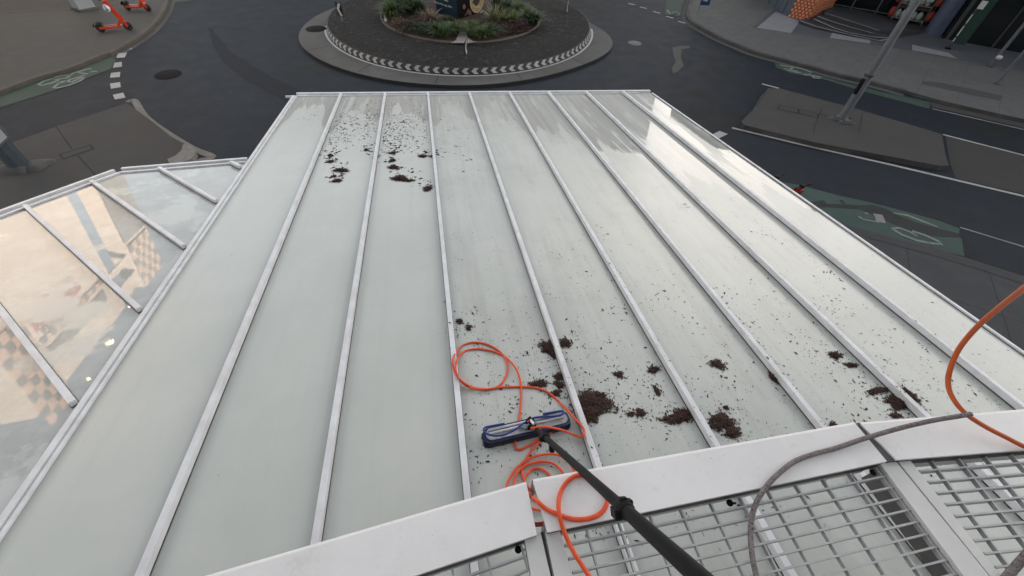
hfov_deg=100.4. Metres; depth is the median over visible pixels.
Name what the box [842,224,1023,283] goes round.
kerb
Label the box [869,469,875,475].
clip
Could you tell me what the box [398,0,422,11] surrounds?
garden plant
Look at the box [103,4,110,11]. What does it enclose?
helmet
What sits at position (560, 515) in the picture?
hose
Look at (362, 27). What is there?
roundabout island
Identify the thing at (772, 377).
leaf pile
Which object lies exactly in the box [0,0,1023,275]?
road
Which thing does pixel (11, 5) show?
path asphalt
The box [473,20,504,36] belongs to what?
garden plant
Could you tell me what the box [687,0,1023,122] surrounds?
footpath
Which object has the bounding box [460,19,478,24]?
garden plant
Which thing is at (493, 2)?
garden plant
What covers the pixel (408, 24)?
garden plant
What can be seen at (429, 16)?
garden plant
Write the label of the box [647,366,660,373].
leaf pile
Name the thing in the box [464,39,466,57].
chevron sign
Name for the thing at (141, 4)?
scooter
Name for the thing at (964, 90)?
path patch
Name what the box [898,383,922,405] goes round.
leaf pile
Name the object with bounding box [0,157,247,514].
glass canopy
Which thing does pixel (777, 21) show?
light paving
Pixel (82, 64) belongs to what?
kerb
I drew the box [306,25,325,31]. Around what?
manhole cover
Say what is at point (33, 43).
footpath
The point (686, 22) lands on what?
gutter
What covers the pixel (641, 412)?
leaf pile
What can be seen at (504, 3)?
garden plant
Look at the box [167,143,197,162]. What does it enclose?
kerb nose
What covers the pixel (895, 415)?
leaf pile
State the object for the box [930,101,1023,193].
median strip
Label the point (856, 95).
lamp post
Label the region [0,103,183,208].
traffic island
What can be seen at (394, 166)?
leaf pile
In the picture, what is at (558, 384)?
leaf pile
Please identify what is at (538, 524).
hose
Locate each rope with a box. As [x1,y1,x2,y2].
[748,412,972,575]
[1000,549,1023,575]
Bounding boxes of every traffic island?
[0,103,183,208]
[740,88,948,169]
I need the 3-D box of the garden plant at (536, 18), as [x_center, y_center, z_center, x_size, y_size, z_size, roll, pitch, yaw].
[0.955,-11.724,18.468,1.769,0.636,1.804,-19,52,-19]
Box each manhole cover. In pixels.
[154,70,181,79]
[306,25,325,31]
[628,41,640,45]
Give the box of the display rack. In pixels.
[890,0,937,25]
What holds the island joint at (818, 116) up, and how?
on the traffic island at (883, 138)
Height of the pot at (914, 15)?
0.373 m
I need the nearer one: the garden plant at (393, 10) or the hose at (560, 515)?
the hose at (560, 515)
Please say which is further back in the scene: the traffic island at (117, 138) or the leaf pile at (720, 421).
the traffic island at (117, 138)
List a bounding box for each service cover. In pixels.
[59,145,93,158]
[778,105,798,112]
[798,109,818,117]
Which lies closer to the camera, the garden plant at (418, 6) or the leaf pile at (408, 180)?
the leaf pile at (408, 180)
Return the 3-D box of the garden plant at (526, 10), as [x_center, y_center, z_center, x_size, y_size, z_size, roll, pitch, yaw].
[0.648,-11.987,18.641,1.949,0.709,1.725,22,50,16]
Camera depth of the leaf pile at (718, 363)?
3.04 m
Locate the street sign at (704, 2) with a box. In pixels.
[695,0,710,15]
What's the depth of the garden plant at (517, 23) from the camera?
17.95 m
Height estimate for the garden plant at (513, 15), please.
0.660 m
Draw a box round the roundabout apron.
[299,7,612,87]
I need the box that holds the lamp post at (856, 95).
[827,0,921,125]
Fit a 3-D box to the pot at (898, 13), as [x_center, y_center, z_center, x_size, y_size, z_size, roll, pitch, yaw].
[20.005,-14.277,22.100,0.276,0.383,0.272,3,48,0]
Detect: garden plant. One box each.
[372,0,406,17]
[379,7,398,18]
[382,0,412,13]
[390,16,405,27]
[396,17,422,34]
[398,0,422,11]
[399,0,433,14]
[410,20,431,36]
[415,7,448,22]
[419,20,454,35]
[424,21,460,38]
[441,15,454,22]
[441,19,473,34]
[459,19,485,35]
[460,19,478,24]
[462,25,501,39]
[471,18,486,26]
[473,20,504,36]
[477,4,506,23]
[481,18,493,24]
[484,0,512,10]
[494,0,524,12]
[494,21,516,36]
[495,9,510,24]
[500,8,522,25]
[503,0,536,14]
[505,18,533,34]
[510,5,544,23]
[518,10,550,25]
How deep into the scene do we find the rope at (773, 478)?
1.48 m
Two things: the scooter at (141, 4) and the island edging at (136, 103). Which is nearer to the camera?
the island edging at (136, 103)
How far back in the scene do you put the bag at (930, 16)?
21.51 m
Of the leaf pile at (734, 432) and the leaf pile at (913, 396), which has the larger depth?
the leaf pile at (913, 396)
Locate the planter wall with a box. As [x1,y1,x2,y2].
[764,0,796,15]
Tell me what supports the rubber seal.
attached to the walkway section at (960, 442)
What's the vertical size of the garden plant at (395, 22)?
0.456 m
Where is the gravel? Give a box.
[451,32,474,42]
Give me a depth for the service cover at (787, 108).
14.64 m
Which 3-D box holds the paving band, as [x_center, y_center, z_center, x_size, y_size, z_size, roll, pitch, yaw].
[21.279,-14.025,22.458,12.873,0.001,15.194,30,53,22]
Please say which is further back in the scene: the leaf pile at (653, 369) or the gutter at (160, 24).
the gutter at (160, 24)
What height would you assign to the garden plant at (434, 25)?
0.586 m
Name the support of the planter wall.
on the paving band
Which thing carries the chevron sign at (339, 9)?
on the roundabout island at (362, 27)
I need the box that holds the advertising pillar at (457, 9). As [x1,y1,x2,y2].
[435,0,483,18]
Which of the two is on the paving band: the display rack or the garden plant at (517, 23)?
the display rack
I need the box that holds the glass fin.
[945,0,997,49]
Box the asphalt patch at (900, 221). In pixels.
[811,200,960,237]
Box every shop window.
[834,0,944,23]
[942,0,1023,52]
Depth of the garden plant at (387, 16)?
18.36 m
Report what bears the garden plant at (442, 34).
on the garden bed
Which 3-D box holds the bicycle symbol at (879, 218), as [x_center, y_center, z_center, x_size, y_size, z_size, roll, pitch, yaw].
[9.833,-1.622,10.758,1.837,0.001,1.102,34,55,25]
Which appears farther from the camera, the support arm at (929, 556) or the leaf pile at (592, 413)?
the leaf pile at (592, 413)
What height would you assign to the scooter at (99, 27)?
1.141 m
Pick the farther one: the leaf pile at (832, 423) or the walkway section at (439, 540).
the leaf pile at (832, 423)
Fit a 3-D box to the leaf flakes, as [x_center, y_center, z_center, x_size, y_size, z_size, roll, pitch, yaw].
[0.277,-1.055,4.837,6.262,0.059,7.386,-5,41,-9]
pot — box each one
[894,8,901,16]
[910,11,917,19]
[915,11,923,20]
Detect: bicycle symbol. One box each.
[37,68,96,87]
[666,10,819,78]
[859,212,942,244]
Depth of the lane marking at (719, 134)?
13.09 m
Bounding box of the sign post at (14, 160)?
[0,126,55,175]
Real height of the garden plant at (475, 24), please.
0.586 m
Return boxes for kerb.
[0,0,169,94]
[326,1,590,74]
[686,0,906,93]
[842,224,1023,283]
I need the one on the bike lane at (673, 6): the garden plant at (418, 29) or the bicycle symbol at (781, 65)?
the bicycle symbol at (781, 65)
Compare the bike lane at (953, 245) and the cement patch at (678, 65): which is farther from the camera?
the cement patch at (678, 65)
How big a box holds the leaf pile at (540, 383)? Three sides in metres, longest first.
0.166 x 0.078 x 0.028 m
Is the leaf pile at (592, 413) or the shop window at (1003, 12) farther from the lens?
the shop window at (1003, 12)
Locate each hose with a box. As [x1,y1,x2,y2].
[452,341,608,575]
[534,521,543,526]
[945,284,1023,448]
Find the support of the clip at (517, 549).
attached to the walkway section at (439, 540)
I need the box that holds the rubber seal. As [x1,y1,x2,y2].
[857,425,894,462]
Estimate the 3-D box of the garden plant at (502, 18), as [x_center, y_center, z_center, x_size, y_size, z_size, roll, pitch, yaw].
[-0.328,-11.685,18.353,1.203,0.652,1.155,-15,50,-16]
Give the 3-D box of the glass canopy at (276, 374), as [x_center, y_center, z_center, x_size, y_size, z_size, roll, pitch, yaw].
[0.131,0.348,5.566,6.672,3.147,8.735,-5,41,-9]
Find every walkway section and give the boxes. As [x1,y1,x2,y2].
[207,482,550,575]
[530,422,988,575]
[856,409,1023,575]
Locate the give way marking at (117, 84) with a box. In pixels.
[110,48,131,98]
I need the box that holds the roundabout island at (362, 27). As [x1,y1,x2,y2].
[328,0,588,66]
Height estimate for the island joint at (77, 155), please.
0.001 m
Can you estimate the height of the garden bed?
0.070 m
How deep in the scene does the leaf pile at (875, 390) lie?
2.92 m
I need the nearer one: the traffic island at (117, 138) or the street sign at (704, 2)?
the traffic island at (117, 138)
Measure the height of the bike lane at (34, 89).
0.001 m
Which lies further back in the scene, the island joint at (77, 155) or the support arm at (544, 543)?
the island joint at (77, 155)
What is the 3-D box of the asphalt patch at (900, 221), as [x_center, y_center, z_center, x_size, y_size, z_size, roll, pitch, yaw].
[9.515,-1.857,10.960,3.407,0.001,0.848,21,50,15]
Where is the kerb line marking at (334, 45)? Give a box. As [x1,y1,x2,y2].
[324,26,592,75]
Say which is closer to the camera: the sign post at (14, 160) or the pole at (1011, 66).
the sign post at (14, 160)
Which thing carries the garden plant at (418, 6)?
on the garden bed
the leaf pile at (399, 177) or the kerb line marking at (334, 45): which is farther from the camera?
the kerb line marking at (334, 45)
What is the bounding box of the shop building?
[834,0,1023,52]
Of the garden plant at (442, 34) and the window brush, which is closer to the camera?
the window brush
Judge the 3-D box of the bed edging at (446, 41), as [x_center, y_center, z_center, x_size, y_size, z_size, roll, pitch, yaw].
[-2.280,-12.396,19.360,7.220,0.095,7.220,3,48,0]
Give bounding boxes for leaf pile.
[329,177,342,182]
[331,168,348,172]
[387,164,400,169]
[389,174,407,180]
[402,178,416,181]
[423,185,431,191]
[455,318,463,324]
[527,379,550,387]
[537,339,555,359]
[548,389,562,396]
[552,372,562,380]
[552,380,564,387]
[559,337,572,348]
[567,387,622,414]
[568,404,607,424]
[592,390,607,398]
[611,371,625,378]
[626,410,634,416]
[633,408,646,419]
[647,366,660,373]
[651,384,660,395]
[656,407,693,426]
[707,407,739,432]
[708,358,728,370]
[721,426,742,441]
[768,371,778,384]
[827,351,843,359]
[828,421,837,425]
[844,362,858,367]
[866,386,888,396]
[881,393,905,411]
[889,411,903,418]
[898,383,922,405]
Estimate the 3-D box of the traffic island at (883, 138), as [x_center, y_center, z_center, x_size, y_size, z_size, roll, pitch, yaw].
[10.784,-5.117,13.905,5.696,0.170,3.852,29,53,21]
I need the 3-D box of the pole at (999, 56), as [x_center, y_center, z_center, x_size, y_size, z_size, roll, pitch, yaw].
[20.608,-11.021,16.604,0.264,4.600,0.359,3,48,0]
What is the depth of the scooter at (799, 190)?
9.56 m
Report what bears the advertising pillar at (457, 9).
on the garden bed
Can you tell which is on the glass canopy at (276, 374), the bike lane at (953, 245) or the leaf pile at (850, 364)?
the leaf pile at (850, 364)
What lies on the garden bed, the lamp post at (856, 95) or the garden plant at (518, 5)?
the garden plant at (518, 5)
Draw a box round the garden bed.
[383,0,532,40]
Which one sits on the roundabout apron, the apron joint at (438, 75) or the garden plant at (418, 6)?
the apron joint at (438, 75)
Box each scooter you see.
[93,0,132,31]
[121,0,150,11]
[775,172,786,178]
[793,183,813,194]
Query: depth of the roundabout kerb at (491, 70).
15.84 m
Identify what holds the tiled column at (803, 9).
on the paving band
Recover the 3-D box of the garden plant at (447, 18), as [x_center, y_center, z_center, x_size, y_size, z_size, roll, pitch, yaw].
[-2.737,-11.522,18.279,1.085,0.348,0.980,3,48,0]
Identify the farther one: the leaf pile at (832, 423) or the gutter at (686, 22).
the gutter at (686, 22)
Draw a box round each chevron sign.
[334,1,343,21]
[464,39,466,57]
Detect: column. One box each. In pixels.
[68,0,99,12]
[788,0,835,19]
[922,0,966,37]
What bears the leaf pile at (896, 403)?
on the glass canopy at (276, 374)
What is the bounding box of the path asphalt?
[0,0,117,10]
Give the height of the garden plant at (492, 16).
0.861 m
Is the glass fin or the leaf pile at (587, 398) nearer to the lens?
the leaf pile at (587, 398)
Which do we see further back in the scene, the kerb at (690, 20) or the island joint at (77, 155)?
the kerb at (690, 20)
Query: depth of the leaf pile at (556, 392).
2.79 m
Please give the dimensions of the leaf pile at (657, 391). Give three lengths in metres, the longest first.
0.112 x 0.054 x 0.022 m
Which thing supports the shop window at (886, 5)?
in the shop building
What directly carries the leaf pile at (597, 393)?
on the glass canopy at (276, 374)
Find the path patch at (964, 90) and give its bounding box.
[922,81,1002,100]
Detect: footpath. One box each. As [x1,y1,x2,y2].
[0,0,167,90]
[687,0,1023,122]
[839,222,1023,350]
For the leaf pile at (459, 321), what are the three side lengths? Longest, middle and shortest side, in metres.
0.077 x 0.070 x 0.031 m
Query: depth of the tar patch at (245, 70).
15.15 m
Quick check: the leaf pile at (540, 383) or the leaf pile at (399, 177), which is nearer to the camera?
the leaf pile at (540, 383)
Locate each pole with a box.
[986,23,1023,67]
[993,50,1023,84]
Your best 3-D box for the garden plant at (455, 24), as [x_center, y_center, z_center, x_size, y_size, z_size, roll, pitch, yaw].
[-2.397,-10.691,17.387,1.854,0.582,1.684,3,48,0]
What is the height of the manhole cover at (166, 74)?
0.008 m
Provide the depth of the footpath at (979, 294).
9.22 m
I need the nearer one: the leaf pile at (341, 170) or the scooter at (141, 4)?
the leaf pile at (341, 170)
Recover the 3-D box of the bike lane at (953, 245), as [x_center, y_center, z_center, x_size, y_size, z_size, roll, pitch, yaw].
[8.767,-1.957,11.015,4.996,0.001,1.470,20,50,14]
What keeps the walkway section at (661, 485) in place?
attached to the walkway section at (960, 442)
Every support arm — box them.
[541,532,551,575]
[861,473,948,575]
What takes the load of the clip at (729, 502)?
attached to the walkway section at (661, 485)
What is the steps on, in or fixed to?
on the paving band
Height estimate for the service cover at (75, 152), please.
0.003 m
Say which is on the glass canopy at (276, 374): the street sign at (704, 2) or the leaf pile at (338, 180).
the leaf pile at (338, 180)
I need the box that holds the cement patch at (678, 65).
[672,46,689,72]
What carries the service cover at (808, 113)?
on the traffic island at (883, 138)
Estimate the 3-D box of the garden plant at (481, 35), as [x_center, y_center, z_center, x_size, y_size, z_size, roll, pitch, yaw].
[-1.165,-10.352,17.156,1.715,0.570,1.700,-14,50,-15]
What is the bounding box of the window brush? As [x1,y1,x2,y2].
[481,410,713,575]
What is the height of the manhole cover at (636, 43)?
0.008 m
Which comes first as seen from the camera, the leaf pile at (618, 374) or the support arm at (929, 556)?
the support arm at (929, 556)
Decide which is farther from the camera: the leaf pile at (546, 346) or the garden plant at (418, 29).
the garden plant at (418, 29)
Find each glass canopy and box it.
[0,90,1023,575]
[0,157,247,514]
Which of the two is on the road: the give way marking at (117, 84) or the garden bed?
the give way marking at (117, 84)
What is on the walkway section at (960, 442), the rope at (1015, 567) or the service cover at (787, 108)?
the rope at (1015, 567)
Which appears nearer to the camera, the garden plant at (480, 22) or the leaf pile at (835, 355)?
the leaf pile at (835, 355)
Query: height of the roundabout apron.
0.120 m
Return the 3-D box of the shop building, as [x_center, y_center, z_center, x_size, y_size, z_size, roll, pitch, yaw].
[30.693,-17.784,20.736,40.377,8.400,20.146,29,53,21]
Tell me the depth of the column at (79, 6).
18.35 m
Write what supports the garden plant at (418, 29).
on the garden bed
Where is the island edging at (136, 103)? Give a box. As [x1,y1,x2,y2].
[125,99,215,160]
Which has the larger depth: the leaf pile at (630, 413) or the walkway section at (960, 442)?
the leaf pile at (630, 413)
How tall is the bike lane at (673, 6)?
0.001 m
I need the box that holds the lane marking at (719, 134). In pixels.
[628,3,1023,246]
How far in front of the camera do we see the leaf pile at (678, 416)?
2.69 m
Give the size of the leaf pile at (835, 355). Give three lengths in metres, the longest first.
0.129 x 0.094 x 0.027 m
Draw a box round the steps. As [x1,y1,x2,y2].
[798,6,923,41]
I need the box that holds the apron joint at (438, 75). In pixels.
[305,18,584,83]
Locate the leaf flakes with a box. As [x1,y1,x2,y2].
[218,99,1019,569]
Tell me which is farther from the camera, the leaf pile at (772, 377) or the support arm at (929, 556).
the leaf pile at (772, 377)
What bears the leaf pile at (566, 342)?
on the glass canopy at (276, 374)
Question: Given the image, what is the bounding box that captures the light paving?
[757,12,956,58]
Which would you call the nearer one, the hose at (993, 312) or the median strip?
the hose at (993, 312)
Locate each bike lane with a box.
[0,0,191,106]
[665,0,929,108]
[782,182,963,255]
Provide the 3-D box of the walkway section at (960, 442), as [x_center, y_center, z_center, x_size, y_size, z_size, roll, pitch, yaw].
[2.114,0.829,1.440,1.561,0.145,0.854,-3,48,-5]
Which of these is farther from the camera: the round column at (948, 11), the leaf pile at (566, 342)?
the round column at (948, 11)
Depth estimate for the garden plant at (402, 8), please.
18.77 m
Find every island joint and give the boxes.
[56,126,95,174]
[757,91,862,134]
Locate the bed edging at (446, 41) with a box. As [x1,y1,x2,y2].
[380,0,540,42]
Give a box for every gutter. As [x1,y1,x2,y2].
[109,0,174,57]
[682,0,903,95]
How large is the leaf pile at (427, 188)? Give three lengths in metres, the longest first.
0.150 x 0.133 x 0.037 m
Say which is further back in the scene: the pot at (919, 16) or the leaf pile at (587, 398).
the pot at (919, 16)
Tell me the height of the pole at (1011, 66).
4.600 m
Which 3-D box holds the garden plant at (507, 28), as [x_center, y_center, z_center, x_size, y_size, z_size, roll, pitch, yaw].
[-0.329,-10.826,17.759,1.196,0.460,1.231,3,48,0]
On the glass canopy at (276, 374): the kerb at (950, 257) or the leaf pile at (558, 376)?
the leaf pile at (558, 376)
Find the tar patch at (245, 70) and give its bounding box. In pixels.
[208,27,300,101]
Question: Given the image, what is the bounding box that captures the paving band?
[752,9,1023,70]
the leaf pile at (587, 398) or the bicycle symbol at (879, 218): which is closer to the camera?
the leaf pile at (587, 398)
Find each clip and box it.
[515,545,524,553]
[726,499,735,506]
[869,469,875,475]

